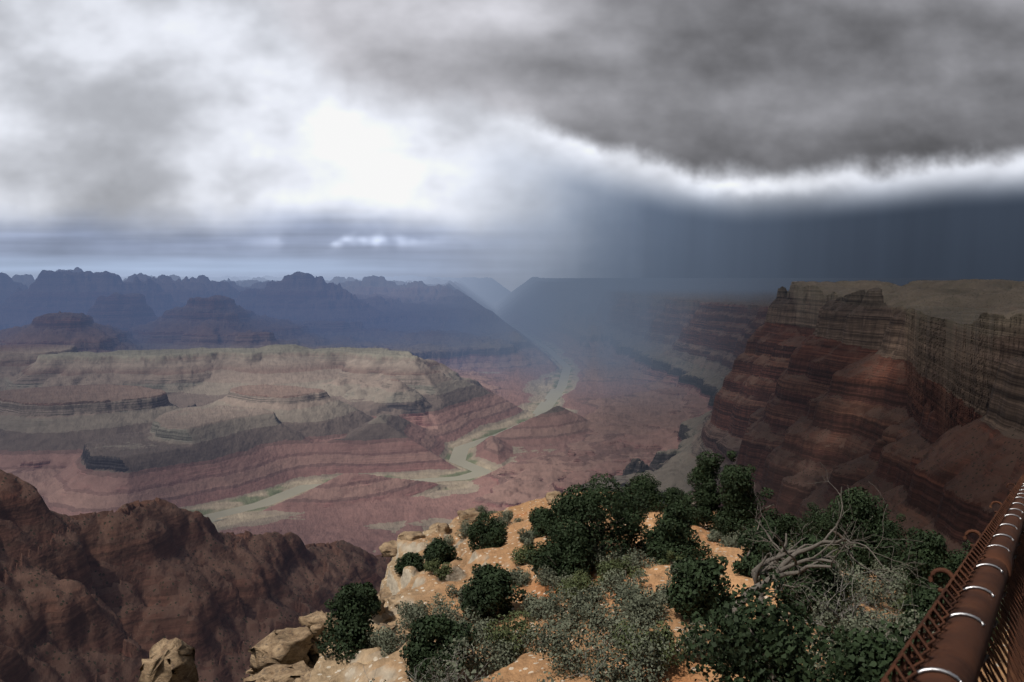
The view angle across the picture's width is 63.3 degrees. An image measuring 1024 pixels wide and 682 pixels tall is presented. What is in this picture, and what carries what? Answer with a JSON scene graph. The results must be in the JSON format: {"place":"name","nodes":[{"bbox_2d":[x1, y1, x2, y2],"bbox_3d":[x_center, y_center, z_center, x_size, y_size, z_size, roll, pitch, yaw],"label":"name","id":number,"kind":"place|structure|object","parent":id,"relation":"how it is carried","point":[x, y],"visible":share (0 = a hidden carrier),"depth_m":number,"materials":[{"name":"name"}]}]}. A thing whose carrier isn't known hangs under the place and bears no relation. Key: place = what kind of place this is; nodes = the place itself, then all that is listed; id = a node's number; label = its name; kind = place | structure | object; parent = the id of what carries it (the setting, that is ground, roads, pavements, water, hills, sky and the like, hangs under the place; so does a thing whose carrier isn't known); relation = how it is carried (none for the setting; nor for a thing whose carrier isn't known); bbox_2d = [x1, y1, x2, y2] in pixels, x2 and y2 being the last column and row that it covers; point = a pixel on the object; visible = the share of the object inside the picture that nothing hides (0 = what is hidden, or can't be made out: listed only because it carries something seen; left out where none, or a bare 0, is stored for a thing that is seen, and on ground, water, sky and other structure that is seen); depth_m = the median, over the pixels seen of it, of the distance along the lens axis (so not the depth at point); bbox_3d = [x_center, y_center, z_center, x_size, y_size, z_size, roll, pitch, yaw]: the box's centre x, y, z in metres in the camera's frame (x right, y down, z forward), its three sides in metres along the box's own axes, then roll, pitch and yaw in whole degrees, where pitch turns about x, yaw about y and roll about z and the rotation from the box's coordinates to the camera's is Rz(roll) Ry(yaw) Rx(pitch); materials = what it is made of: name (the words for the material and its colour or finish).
{"place":"outdoors","nodes":[
{"label":"outdoors","id":0,"kind":"place"},
{"bbox_2d":[203,293,570,521],"bbox_3d":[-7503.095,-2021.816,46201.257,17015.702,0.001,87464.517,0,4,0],"label":"river","id":1,"kind":"structure","parent":0,"point":[458,456],"depth_m":6484.37,"materials":[{"name":"liquid"}]},
{"bbox_2d":[0,267,1023,681],"bbox_3d":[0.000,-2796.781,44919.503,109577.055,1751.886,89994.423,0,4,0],"label":"canyon terrain","id":2,"kind":"structure","parent":0,"point":[146,423],"depth_m":5247.35,"materials":[{"name":"stone"}]},
{"bbox_2d":[138,638,198,681],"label":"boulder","id":3,"kind":"object","parent":2,"relation":"on","point":[172,660],"visible":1,"depth_m":53.31,"materials":[{"name":"stone"}]},
{"bbox_2d":[242,660,312,681],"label":"boulder","id":4,"kind":"object","parent":2,"relation":"on","point":[283,673],"visible":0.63,"depth_m":41.94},
{"bbox_2d":[246,625,314,675],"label":"boulder","id":5,"kind":"object","parent":2,"relation":"on","point":[288,646],"visible":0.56,"depth_m":48.32,"materials":[{"name":"stone"}]},
{"bbox_2d":[293,653,321,681],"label":"limestone outcrop","id":6,"kind":"object","parent":2,"relation":"on","point":[306,676],"visible":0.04,"depth_m":39.75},
{"bbox_2d":[298,610,337,666],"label":"limestone outcrop","id":7,"kind":"object","parent":2,"relation":"on","point":[314,622],"visible":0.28,"depth_m":51.26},
{"bbox_2d":[315,584,384,664],"bbox_3d":[-4.657,8.122,24.288,2.092,2.308,2.412,0,4,0],"label":"shrub","id":8,"kind":"object","parent":2,"relation":"on","point":[353,612],"visible":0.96,"depth_m":23.89,"materials":[{"name":"green plant"}]},
{"bbox_2d":[342,582,380,611],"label":"juniper","id":9,"kind":"object","parent":2,"relation":"on","point":[374,595],"visible":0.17,"depth_m":27.73,"materials":[{"name":"green plant"}]},
{"bbox_2d":[371,599,392,622],"bbox_3d":[-4.842,10.011,28.474,2.187,2.156,2.030,1,5,18],"label":"limestone outcrop","id":10,"kind":"object","parent":2,"relation":"on","point":[386,617],"visible":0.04,"depth_m":28.22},
{"bbox_2d":[378,586,391,601],"bbox_3d":[-5.429,12.036,37.347,2.558,1.803,2.411,-2,5,-29],"label":"limestone outcrop","id":11,"kind":"object","parent":2,"relation":"on","point":[385,593],"visible":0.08,"depth_m":37.01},
{"bbox_2d":[365,617,410,656],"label":"sagebrush","id":12,"kind":"object","parent":2,"relation":"on","point":[389,635],"visible":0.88,"depth_m":23.29,"materials":[{"name":"green plant"}]},
{"bbox_2d":[379,623,407,631],"bbox_3d":[-3.577,10.024,27.067,1.684,1.591,2.089,1,5,19],"label":"limestone outcrop","id":13,"kind":"object","parent":2,"relation":"on","point":[392,627],"visible":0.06,"depth_m":27.14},
{"bbox_2d":[387,594,400,606],"bbox_3d":[-4.012,10.011,29.216,1.860,2.153,1.802,0,4,0],"label":"limestone outcrop","id":14,"kind":"object","parent":2,"relation":"on","point":[392,599],"visible":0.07,"depth_m":29.03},
{"bbox_2d":[379,531,425,556],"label":"limestone outcrop","id":15,"kind":"object","parent":2,"relation":"on","point":[388,549],"visible":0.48,"depth_m":44.05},
{"bbox_2d":[394,552,423,574],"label":"juniper","id":16,"kind":"object","parent":2,"relation":"on","point":[415,560],"visible":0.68,"depth_m":36.95,"materials":[{"name":"green plant"}]},
{"bbox_2d":[396,600,434,627],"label":"sagebrush","id":17,"kind":"object","parent":2,"relation":"on","point":[406,606],"visible":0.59,"depth_m":25.57,"materials":[{"name":"green plant"}]},
{"bbox_2d":[363,633,502,681],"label":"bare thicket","id":18,"kind":"object","parent":2,"relation":"on","point":[453,662],"visible":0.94,"depth_m":15.60,"materials":[{"name":"grey plant"}]},
{"bbox_2d":[406,592,459,622],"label":"scrub","id":19,"kind":"object","parent":2,"relation":"on","point":[440,607],"visible":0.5,"depth_m":24.00,"materials":[{"name":"green plant"}]},
{"bbox_2d":[429,522,438,529],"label":"rock","id":20,"kind":"object","parent":2,"relation":"on","point":[433,526],"visible":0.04,"depth_m":52.48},
{"bbox_2d":[423,558,452,579],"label":"scrub","id":21,"kind":"object","parent":2,"relation":"on","point":[444,570],"visible":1,"depth_m":31.01,"materials":[{"name":"green plant"}]},
{"bbox_2d":[399,613,478,681],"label":"shrub","id":22,"kind":"object","parent":2,"relation":"on","point":[420,648],"visible":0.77,"depth_m":19.44,"materials":[{"name":"green plant"}]},
{"bbox_2d":[424,534,454,546],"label":"scrub","id":23,"kind":"object","parent":2,"relation":"on","point":[449,541],"visible":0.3,"depth_m":42.56,"materials":[{"name":"green plant"}]},
{"bbox_2d":[422,537,461,571],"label":"juniper","id":24,"kind":"object","parent":2,"relation":"on","point":[442,551],"visible":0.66,"depth_m":34.62,"materials":[{"name":"green plant"}]},
{"bbox_2d":[436,523,451,533],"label":"boulder","id":25,"kind":"object","parent":2,"relation":"on","point":[444,528],"visible":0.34,"depth_m":44.85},
{"bbox_2d":[445,583,472,605],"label":"sagebrush","id":26,"kind":"object","parent":2,"relation":"on","point":[455,592],"visible":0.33,"depth_m":28.11,"materials":[{"name":"green plant"}]},
{"bbox_2d":[455,518,473,538],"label":"scrub","id":27,"kind":"object","parent":2,"relation":"on","point":[464,527],"visible":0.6,"depth_m":42.62,"materials":[{"name":"green plant"}]},
{"bbox_2d":[457,508,480,522],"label":"limestone outcrop","id":28,"kind":"object","parent":2,"relation":"on","point":[471,514],"visible":0.22,"depth_m":47.57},
{"bbox_2d":[450,606,496,645],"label":"sagebrush","id":29,"kind":"object","parent":2,"relation":"on","point":[482,623],"visible":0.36,"depth_m":22.66,"materials":[{"name":"green plant"}]},
{"bbox_2d":[475,505,496,513],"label":"scrub","id":30,"kind":"object","parent":2,"relation":"on","point":[481,509],"visible":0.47,"depth_m":52.23,"materials":[{"name":"green plant"}]},
{"bbox_2d":[466,512,508,551],"bbox_3d":[-1.032,8.293,36.018,1.874,1.905,2.602,0,4,0],"label":"juniper","id":31,"kind":"object","parent":2,"relation":"on","point":[493,535],"visible":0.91,"depth_m":35.38,"materials":[{"name":"green plant"}]},
{"bbox_2d":[458,629,526,675],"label":"sagebrush","id":32,"kind":"object","parent":2,"relation":"on","point":[498,660],"visible":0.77,"depth_m":19.94,"materials":[{"name":"green plant"}]},
{"bbox_2d":[460,563,525,620],"bbox_3d":[-0.759,7.346,24.129,1.691,1.757,2.202,-3,5,-31],"label":"juniper","id":33,"kind":"object","parent":2,"relation":"on","point":[492,591],"visible":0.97,"depth_m":23.71,"materials":[{"name":"green plant"}]},
{"bbox_2d":[495,509,521,525],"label":"scrub","id":34,"kind":"object","parent":2,"relation":"on","point":[507,517],"visible":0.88,"depth_m":44.45,"materials":[{"name":"green plant"}]},
{"bbox_2d":[483,609,540,656],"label":"sagebrush","id":35,"kind":"object","parent":2,"relation":"on","point":[496,632],"visible":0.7,"depth_m":20.50,"materials":[{"name":"green plant"}]},
{"bbox_2d":[507,567,530,586],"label":"sagebrush","id":36,"kind":"object","parent":2,"relation":"on","point":[519,577],"visible":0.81,"depth_m":28.41,"materials":[{"name":"green plant"}]},
{"bbox_2d":[510,545,536,564],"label":"scrub","id":37,"kind":"object","parent":2,"relation":"on","point":[518,556],"visible":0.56,"depth_m":30.72,"materials":[{"name":"green plant"}]},
{"bbox_2d":[447,644,606,681],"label":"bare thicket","id":38,"kind":"object","parent":2,"relation":"on","point":[467,672],"visible":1,"depth_m":13.01,"materials":[{"name":"grey plant"}]},
{"bbox_2d":[517,528,537,546],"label":"sagebrush","id":39,"kind":"object","parent":2,"relation":"on","point":[526,537],"visible":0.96,"depth_m":33.39,"materials":[{"name":"green plant"}]},
{"bbox_2d":[525,542,546,565],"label":"shrub","id":40,"kind":"object","parent":2,"relation":"on","point":[532,557],"visible":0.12,"depth_m":29.32,"materials":[{"name":"green plant"}]},
{"bbox_2d":[519,589,561,621],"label":"sagebrush","id":41,"kind":"object","parent":2,"relation":"on","point":[526,600],"visible":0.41,"depth_m":23.51,"materials":[{"name":"green plant"}]},
{"bbox_2d":[528,506,558,537],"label":"juniper","id":42,"kind":"object","parent":2,"relation":"on","point":[540,518],"visible":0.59,"depth_m":33.71,"materials":[{"name":"green plant"}]},
{"bbox_2d":[546,491,561,503],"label":"limestone outcrop","id":43,"kind":"object","parent":2,"relation":"on","point":[550,496],"visible":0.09,"depth_m":50.86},
{"bbox_2d":[534,564,576,589],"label":"sagebrush","id":44,"kind":"object","parent":2,"relation":"on","point":[543,577],"visible":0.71,"depth_m":26.72,"materials":[{"name":"green plant"}]},
{"bbox_2d":[523,535,597,581],"bbox_3d":[1.628,7.311,27.874,2.504,1.718,2.394,0,4,0],"label":"juniper","id":45,"kind":"object","parent":2,"relation":"on","point":[570,558],"visible":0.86,"depth_m":27.30,"materials":[{"name":"green plant"}]},
{"bbox_2d":[527,582,598,636],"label":"sagebrush","id":46,"kind":"object","parent":2,"relation":"on","point":[554,608],"visible":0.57,"depth_m":21.20,"materials":[{"name":"green plant"}]},
{"bbox_2d":[521,615,606,679],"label":"sagebrush","id":47,"kind":"object","parent":2,"relation":"on","point":[557,648],"visible":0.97,"depth_m":17.39,"materials":[{"name":"green plant"}]},
{"bbox_2d":[554,572,592,605],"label":"sagebrush","id":48,"kind":"object","parent":2,"relation":"on","point":[579,585],"visible":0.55,"depth_m":23.61,"materials":[{"name":"green plant"}]},
{"bbox_2d":[561,581,609,623],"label":"sagebrush","id":49,"kind":"object","parent":2,"relation":"on","point":[583,607],"visible":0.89,"depth_m":20.73,"materials":[{"name":"green plant"}]},
{"bbox_2d":[572,561,619,586],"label":"sagebrush","id":50,"kind":"object","parent":2,"relation":"on","point":[600,575],"visible":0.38,"depth_m":24.75,"materials":[{"name":"green plant"}]},
{"bbox_2d":[544,473,651,559],"bbox_3d":[3.183,6.231,28.753,4.241,3.194,3.894,0,4,0],"label":"bush","id":51,"kind":"object","parent":2,"relation":"on","point":[592,498],"visible":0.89,"depth_m":28.07,"materials":[{"name":"green plant"}]},
{"bbox_2d":[571,603,638,651],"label":"sagebrush","id":52,"kind":"object","parent":2,"relation":"on","point":[604,621],"visible":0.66,"depth_m":18.45,"materials":[{"name":"green plant"}]},
{"bbox_2d":[589,543,630,571],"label":"sagebrush","id":53,"kind":"object","parent":2,"relation":"on","point":[596,548],"visible":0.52,"depth_m":27.83,"materials":[{"name":"green plant"}]},
{"bbox_2d":[581,648,657,681],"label":"scrub","id":54,"kind":"object","parent":2,"relation":"on","point":[603,676],"visible":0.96,"depth_m":15.68,"materials":[{"name":"green plant"}]},
{"bbox_2d":[596,555,645,577],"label":"scrub","id":55,"kind":"object","parent":2,"relation":"on","point":[626,567],"visible":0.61,"depth_m":25.21,"materials":[{"name":"green plant"}]},
{"bbox_2d":[598,568,649,595],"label":"sagebrush","id":56,"kind":"object","parent":2,"relation":"on","point":[612,580],"visible":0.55,"depth_m":22.85,"materials":[{"name":"green plant"}]},
{"bbox_2d":[609,494,648,521],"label":"juniper","id":57,"kind":"object","parent":2,"relation":"on","point":[642,514],"visible":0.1,"depth_m":37.32,"materials":[{"name":"green plant"}]},
{"bbox_2d":[603,547,659,577],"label":"sagebrush","id":58,"kind":"object","parent":2,"relation":"on","point":[638,562],"visible":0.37,"depth_m":26.67,"materials":[{"name":"green plant"}]},
{"bbox_2d":[593,615,676,681],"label":"sagebrush","id":59,"kind":"object","parent":2,"relation":"on","point":[649,657],"visible":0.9,"depth_m":16.04,"materials":[{"name":"green plant"}]},
{"bbox_2d":[608,582,666,622],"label":"sagebrush","id":60,"kind":"object","parent":2,"relation":"on","point":[635,601],"visible":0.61,"depth_m":19.44,"materials":[{"name":"green plant"}]},
{"bbox_2d":[610,577,672,630],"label":"scrub","id":61,"kind":"object","parent":2,"relation":"on","point":[653,612],"visible":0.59,"depth_m":19.30,"materials":[{"name":"green plant"}]},
{"bbox_2d":[619,471,674,511],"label":"juniper","id":62,"kind":"object","parent":2,"relation":"on","point":[656,494],"visible":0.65,"depth_m":42.62,"materials":[{"name":"green plant"}]},
{"bbox_2d":[612,620,688,671],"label":"scrub","id":63,"kind":"object","parent":2,"relation":"on","point":[664,632],"visible":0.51,"depth_m":16.52,"materials":[{"name":"green plant"}]},
{"bbox_2d":[652,576,676,605],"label":"scrub","id":64,"kind":"object","parent":2,"relation":"on","point":[667,584],"visible":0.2,"depth_m":20.99,"materials":[{"name":"green plant"}]},
{"bbox_2d":[657,550,686,564],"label":"shrub","id":65,"kind":"object","parent":2,"relation":"on","point":[669,556],"visible":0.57,"depth_m":26.31,"materials":[{"name":"green plant"}]},
{"bbox_2d":[636,502,711,564],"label":"bush","id":66,"kind":"object","parent":2,"relation":"on","point":[672,532],"visible":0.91,"depth_m":27.02,"materials":[{"name":"green plant"}]},
{"bbox_2d":[665,560,684,577],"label":"sagebrush","id":67,"kind":"object","parent":2,"relation":"on","point":[669,571],"visible":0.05,"depth_m":23.14,"materials":[{"name":"green plant"}]},
{"bbox_2d":[663,486,691,510],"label":"juniper","id":68,"kind":"object","parent":2,"relation":"on","point":[671,492],"visible":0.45,"depth_m":42.33,"materials":[{"name":"green plant"}]},
{"bbox_2d":[666,554,732,617],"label":"bush","id":69,"kind":"object","parent":2,"relation":"on","point":[694,587],"visible":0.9,"depth_m":18.67,"materials":[{"name":"green plant"}]},
{"bbox_2d":[677,620,728,663],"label":"scrub","id":70,"kind":"object","parent":2,"relation":"on","point":[697,647],"visible":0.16,"depth_m":16.76,"materials":[{"name":"green plant"}]},
{"bbox_2d":[678,450,729,528],"bbox_3d":[8.133,6.708,36.297,3.059,3.944,1.952,4,6,42],"label":"juniper","id":71,"kind":"object","parent":2,"relation":"on","point":[705,496],"visible":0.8,"depth_m":35.89,"materials":[{"name":"green plant"}]},
{"bbox_2d":[707,529,730,541],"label":"scrub","id":72,"kind":"object","parent":2,"relation":"on","point":[713,536],"visible":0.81,"depth_m":32.87,"materials":[{"name":"green plant"}]},
{"bbox_2d":[716,529,746,547],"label":"scrub","id":73,"kind":"object","parent":2,"relation":"on","point":[727,541],"visible":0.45,"depth_m":31.30,"materials":[{"name":"green plant"}]},
{"bbox_2d":[706,450,774,540],"bbox_3d":[9.381,6.670,35.186,2.373,3.948,2.757,-2,5,-26],"label":"juniper","id":74,"kind":"object","parent":2,"relation":"on","point":[739,501],"visible":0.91,"depth_m":34.51,"materials":[{"name":"green plant"}]},
{"bbox_2d":[731,516,789,577],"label":"bush","id":75,"kind":"object","parent":2,"relation":"on","point":[748,562],"visible":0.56,"depth_m":22.22,"materials":[{"name":"green plant"}]},
{"bbox_2d":[673,569,850,681],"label":"bush","id":76,"kind":"object","parent":2,"relation":"on","point":[750,650],"visible":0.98,"depth_m":12.29,"materials":[{"name":"green plant"}]},
{"bbox_2d":[755,507,809,544],"bbox_3d":[12.274,8.618,37.891,2.308,2.140,2.472,0,4,0],"label":"juniper","id":77,"kind":"object","parent":2,"relation":"on","point":[785,523],"visible":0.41,"depth_m":37.38,"materials":[{"name":"green plant"}]},
{"bbox_2d":[744,504,853,617],"bbox_3d":[6.151,7.748,19.054,2.408,7.387,2.614,4,6,41],"label":"dead tree","id":78,"kind":"object","parent":2,"relation":"on","point":[757,569],"visible":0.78,"depth_m":18.97,"materials":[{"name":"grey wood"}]},
{"bbox_2d":[796,502,836,555],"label":"juniper","id":79,"kind":"object","parent":2,"relation":"on","point":[814,518],"visible":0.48,"depth_m":45.47,"materials":[{"name":"green plant"}]},
{"bbox_2d":[776,534,857,621],"bbox_3d":[7.102,5.592,19.400,1.882,1.991,1.570,-2,5,-21],"label":"bush","id":80,"kind":"object","parent":2,"relation":"on","point":[828,574],"visible":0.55,"depth_m":19.03,"materials":[{"name":"green plant"}]},
{"bbox_2d":[785,580,858,617],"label":"sagebrush","id":81,"kind":"object","parent":2,"relation":"on","point":[848,599],"visible":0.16,"depth_m":19.05,"materials":[{"name":"green plant"}]},
{"bbox_2d":[801,631,858,676],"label":"sagebrush","id":82,"kind":"object","parent":2,"relation":"on","point":[819,654],"visible":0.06,"depth_m":16.22,"materials":[{"name":"green plant"}]},
{"bbox_2d":[725,467,936,620],"bbox_3d":[6.708,7.117,17.813,4.340,8.668,2.761,3,5,33],"label":"dead tree","id":83,"kind":"object","parent":2,"relation":"on","point":[783,566],"visible":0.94,"depth_m":17.75,"materials":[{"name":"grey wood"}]},
{"bbox_2d":[754,538,909,641],"bbox_3d":[6.781,5.513,18.316,2.770,2.498,3.472,0,4,0],"label":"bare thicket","id":84,"kind":"object","parent":2,"relation":"on","point":[854,606],"visible":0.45,"depth_m":17.92,"materials":[{"name":"grey plant"}]},
{"bbox_2d":[824,545,843,555],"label":"scrub","id":85,"kind":"object","parent":2,"relation":"on","point":[834,552],"visible":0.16,"depth_m":38.51,"materials":[{"name":"green plant"}]},
{"bbox_2d":[823,547,845,574],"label":"sagebrush","id":86,"kind":"object","parent":2,"relation":"on","point":[839,567],"visible":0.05,"depth_m":27.22,"materials":[{"name":"green plant"}]},
{"bbox_2d":[808,602,886,640],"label":"sagebrush","id":87,"kind":"object","parent":2,"relation":"on","point":[835,618],"visible":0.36,"depth_m":17.83,"materials":[{"name":"green plant"}]},
{"bbox_2d":[819,486,896,580],"bbox_3d":[12.045,6.697,28.859,2.463,3.317,2.611,0,4,0],"label":"bush","id":88,"kind":"object","parent":2,"relation":"on","point":[863,510],"visible":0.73,"depth_m":28.35,"materials":[{"name":"green plant"}]},
{"bbox_2d":[812,575,933,650],"bbox_3d":[7.079,5.675,14.849,1.977,2.418,3.554,-1,4,-8],"label":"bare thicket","id":89,"kind":"object","parent":2,"relation":"on","point":[892,592],"visible":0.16,"depth_m":15.34,"materials":[{"name":"grey plant"}]},
{"bbox_2d":[837,562,909,606],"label":"sagebrush","id":90,"kind":"object","parent":2,"relation":"on","point":[875,594],"visible":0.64,"depth_m":20.06,"materials":[{"name":"green plant"}]},
{"bbox_2d":[822,620,929,681],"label":"bush","id":91,"kind":"object","parent":2,"relation":"on","point":[873,661],"visible":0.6,"depth_m":11.18,"materials":[{"name":"green plant"}]},
{"bbox_2d":[851,610,906,642],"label":"sagebrush","id":92,"kind":"object","parent":2,"relation":"on","point":[857,620],"visible":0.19,"depth_m":16.92,"materials":[{"name":"green plant"}]},
{"bbox_2d":[871,495,906,564],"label":"juniper","id":93,"kind":"object","parent":2,"relation":"on","point":[894,534],"visible":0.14,"depth_m":45.31,"materials":[{"name":"green plant"}]},
{"bbox_2d":[871,559,906,592],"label":"scrub","id":94,"kind":"object","parent":2,"relation":"on","point":[878,567],"visible":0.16,"depth_m":27.45,"materials":[{"name":"green plant"}]},
{"bbox_2d":[885,592,906,610],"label":"scrub","id":95,"kind":"object","parent":2,"relation":"on","point":[890,605],"visible":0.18,"depth_m":21.25,"materials":[{"name":"green plant"}]},
{"bbox_2d":[875,609,934,649],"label":"sagebrush","id":96,"kind":"object","parent":2,"relation":"on","point":[911,628],"visible":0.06,"depth_m":16.66,"materials":[{"name":"green plant"}]},
{"bbox_2d":[889,594,920,625],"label":"shrub","id":97,"kind":"object","parent":2,"relation":"on","point":[894,603],"visible":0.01,"depth_m":18.62,"materials":[{"name":"green plant"}]},
{"bbox_2d":[877,520,954,594],"bbox_3d":[12.900,7.153,26.462,2.276,2.552,2.326,-3,5,-35],"label":"bush","id":98,"kind":"object","parent":2,"relation":"on","point":[932,553],"visible":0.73,"depth_m":25.93,"materials":[{"name":"green plant"}]},
{"bbox_2d":[886,582,997,656],"bbox_3d":[9.108,6.042,17.756,2.036,1.678,2.570,4,6,44],"label":"bush","id":99,"kind":"object","parent":2,"relation":"on","point":[927,596],"visible":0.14,"depth_m":17.75,"materials":[{"name":"green plant"}]},
{"bbox_2d":[913,484,1023,681],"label":"fence rail","id":100,"kind":"object","parent":2,"relation":"on","point":[959,647],"visible":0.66,"depth_m":1.24,"materials":[{"name":"metal"}]},
{"bbox_2d":[880,473,1023,681],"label":"railing","id":101,"kind":"object","parent":100,"relation":"attached to","point":[953,589],"visible":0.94,"depth_m":1.42,"materials":[{"name":"metal"}]},
{"bbox_2d":[914,483,1023,681],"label":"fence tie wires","id":102,"kind":"object","parent":100,"relation":"attached to","point":[940,670],"visible":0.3,"depth_m":1.34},
{"bbox_2d":[940,540,1001,603],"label":"shrub","id":103,"kind":"object","parent":2,"relation":"on","point":[958,558],"visible":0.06,"depth_m":27.10,"materials":[{"name":"green plant"}]},
{"bbox_2d":[0,0,1023,291],"bbox_3d":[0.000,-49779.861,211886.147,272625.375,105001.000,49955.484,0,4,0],"label":"sky","id":104,"kind":"structure","parent":0,"point":[510,144],"depth_m":221784.67,"materials":[{"name":"grey"}]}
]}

